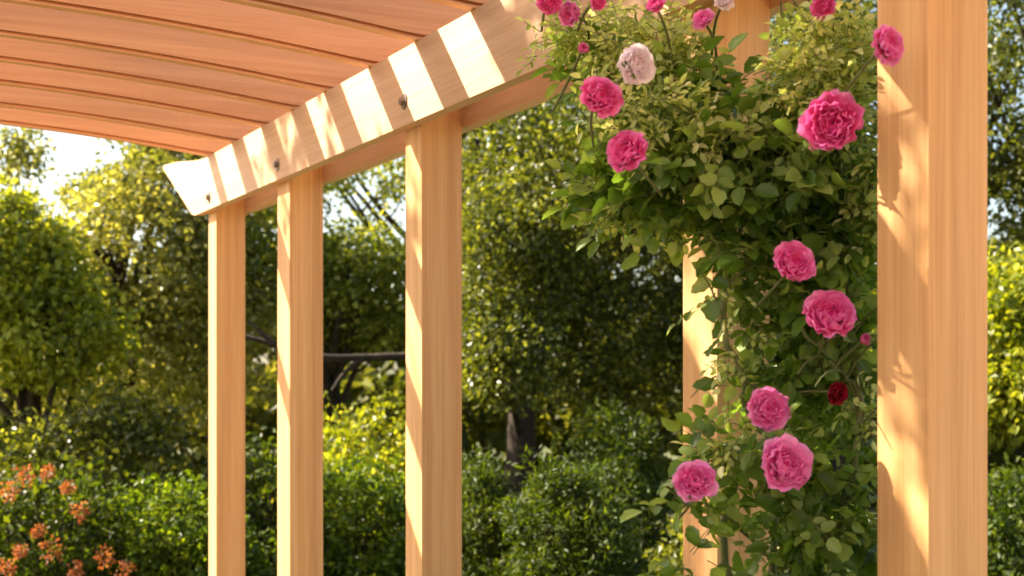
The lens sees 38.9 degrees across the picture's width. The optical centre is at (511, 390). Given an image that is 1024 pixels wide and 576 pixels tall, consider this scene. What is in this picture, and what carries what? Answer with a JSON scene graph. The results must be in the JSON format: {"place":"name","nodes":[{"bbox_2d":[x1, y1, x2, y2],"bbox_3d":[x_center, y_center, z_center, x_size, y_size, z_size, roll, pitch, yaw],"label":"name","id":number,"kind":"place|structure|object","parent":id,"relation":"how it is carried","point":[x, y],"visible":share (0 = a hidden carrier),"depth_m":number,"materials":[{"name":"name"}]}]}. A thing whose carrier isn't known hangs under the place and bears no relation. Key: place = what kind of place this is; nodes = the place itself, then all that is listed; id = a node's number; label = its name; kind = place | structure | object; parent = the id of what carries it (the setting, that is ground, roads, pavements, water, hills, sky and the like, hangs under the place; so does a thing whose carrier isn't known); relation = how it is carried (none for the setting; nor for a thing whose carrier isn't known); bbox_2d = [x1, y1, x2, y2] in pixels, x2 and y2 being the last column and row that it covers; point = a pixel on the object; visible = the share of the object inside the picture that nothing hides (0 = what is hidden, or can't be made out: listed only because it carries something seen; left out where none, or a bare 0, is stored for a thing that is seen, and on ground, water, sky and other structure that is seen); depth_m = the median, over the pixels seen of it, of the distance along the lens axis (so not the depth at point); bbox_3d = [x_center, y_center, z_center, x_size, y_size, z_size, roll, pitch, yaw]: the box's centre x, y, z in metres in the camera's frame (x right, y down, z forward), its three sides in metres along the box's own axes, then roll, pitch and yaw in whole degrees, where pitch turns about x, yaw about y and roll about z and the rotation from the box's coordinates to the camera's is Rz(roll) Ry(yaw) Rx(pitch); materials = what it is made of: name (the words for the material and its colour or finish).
{"place":"outdoors","nodes":[
{"label":"outdoors","id":0,"kind":"place"},
{"bbox_2d":[0,0,1023,371],"label":"sky","id":1,"kind":"structure","parent":0,"point":[79,151],"materials":[{"name":"white"}]},
{"bbox_2d":[44,424,1023,563],"bbox_3d":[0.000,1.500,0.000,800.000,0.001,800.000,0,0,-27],"label":"ground","id":2,"kind":"structure","parent":0,"point":[872,510],"depth_m":30.84,"materials":[{"name":"green plant"}]},
{"bbox_2d":[0,165,151,489],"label":"leafy tree","id":3,"kind":"object","parent":2,"relation":"on","point":[45,295],"visible":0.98,"depth_m":11.79,"materials":[{"name":"green plant"}]},
{"bbox_2d":[0,451,180,575],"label":"azalea shrub","id":4,"kind":"object","parent":2,"relation":"on","point":[58,557],"visible":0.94,"depth_m":9.36,"materials":[{"name":"green plant"}]},
{"bbox_2d":[0,382,208,574],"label":"leafy shrub","id":5,"kind":"object","parent":2,"relation":"on","point":[143,427],"visible":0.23,"depth_m":11.06,"materials":[{"name":"green plant"}]},
{"bbox_2d":[0,126,277,497],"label":"leafy tree","id":6,"kind":"object","parent":2,"relation":"on","point":[137,198],"visible":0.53,"depth_m":14.13,"materials":[{"name":"green plant"}]},
{"bbox_2d":[60,469,277,575],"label":"leafy shrub","id":7,"kind":"object","parent":2,"relation":"on","point":[180,548],"visible":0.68,"depth_m":9.59,"materials":[{"name":"green plant"}]},
{"bbox_2d":[190,425,355,575],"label":"leafy shrub","id":8,"kind":"object","parent":2,"relation":"on","point":[263,467],"visible":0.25,"depth_m":10.63,"materials":[{"name":"green plant"}]},
{"bbox_2d":[165,155,405,520],"bbox_3d":[-2.074,-0.791,15.432,3.028,4.766,3.108,0,0,2],"label":"leafy tree","id":9,"kind":"object","parent":2,"relation":"on","point":[352,323],"visible":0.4,"depth_m":14.66,"materials":[{"name":"green plant"}]},
{"bbox_2d":[270,436,405,575],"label":"leafy shrub","id":10,"kind":"object","parent":2,"relation":"on","point":[358,534],"visible":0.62,"depth_m":10.69,"materials":[{"name":"green plant"}]},
{"bbox_2d":[259,389,466,553],"bbox_3d":[-1.233,0.771,12.560,2.070,1.591,1.903,0,0,-27],"label":"leafy shrub","id":11,"kind":"object","parent":2,"relation":"on","point":[345,436],"visible":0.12,"depth_m":12.52,"materials":[{"name":"yellow plant"}]},
{"bbox_2d":[329,108,569,298],"bbox_3d":[-0.972,-1.146,17.551,3.520,5.430,2.884,0,0,-27],"label":"leafy tree","id":12,"kind":"object","parent":2,"relation":"on","point":[388,217],"visible":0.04,"depth_m":17.50,"materials":[{"name":"green plant"}]},
{"bbox_2d":[245,74,682,551],"bbox_3d":[0.237,-1.172,13.312,3.935,5.497,4.334,0,0,29],"label":"shade tree","id":13,"kind":"object","parent":2,"relation":"on","point":[531,271],"visible":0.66,"depth_m":12.36,"materials":[{"name":"green plant"}]},
{"bbox_2d":[405,444,523,575],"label":"leafy shrub","id":14,"kind":"object","parent":2,"relation":"on","point":[478,487],"visible":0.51,"depth_m":9.40,"materials":[{"name":"green plant"}]},
{"bbox_2d":[0,0,986,575],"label":"pergola","id":15,"kind":"object","parent":2,"relation":"on","point":[290,108],"visible":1,"depth_m":4.92,"materials":[{"name":"brown wood"}]},
{"bbox_2d":[0,128,1023,509],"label":"distant woodland","id":16,"kind":"object","parent":2,"relation":"on","point":[482,428],"visible":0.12,"depth_m":18.67,"materials":[{"name":"green plant"}]},
{"bbox_2d":[464,444,655,575],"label":"leafy shrub","id":17,"kind":"object","parent":2,"relation":"on","point":[562,504],"visible":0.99,"depth_m":8.96,"materials":[{"name":"green plant"}]},
{"bbox_2d":[536,393,682,574],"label":"conifer shrub","id":18,"kind":"object","parent":2,"relation":"on","point":[622,473],"visible":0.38,"depth_m":10.98,"materials":[{"name":"green plant"}]},
{"bbox_2d":[514,0,904,575],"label":"climbing rose","id":19,"kind":"object","parent":2,"relation":"on","point":[790,154],"visible":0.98,"depth_m":3.00,"materials":[{"name":"green plant"}]},
{"bbox_2d":[635,502,869,575],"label":"leafy shrub","id":20,"kind":"object","parent":2,"relation":"on","point":[674,551],"visible":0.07,"depth_m":9.91,"materials":[{"name":"green plant"}]},
{"bbox_2d":[632,0,876,471],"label":"leafy tree","id":21,"kind":"object","parent":2,"relation":"on","point":[787,16],"visible":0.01,"depth_m":13.30,"materials":[{"name":"green plant"}]},
{"bbox_2d":[868,241,1023,461],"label":"leafy tree","id":22,"kind":"object","parent":2,"relation":"on","point":[1005,353],"visible":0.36,"depth_m":11.13,"materials":[{"name":"green plant"}]},
{"bbox_2d":[987,0,1023,292],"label":"leafy tree","id":23,"kind":"object","parent":2,"relation":"on","point":[1002,173],"visible":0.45,"depth_m":12.29,"materials":[{"name":"green plant"}]},
{"bbox_2d":[987,452,1023,575],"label":"leafy shrub","id":24,"kind":"object","parent":2,"relation":"on","point":[1005,528],"visible":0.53,"depth_m":9.55,"materials":[{"name":"green plant"}]}
]}

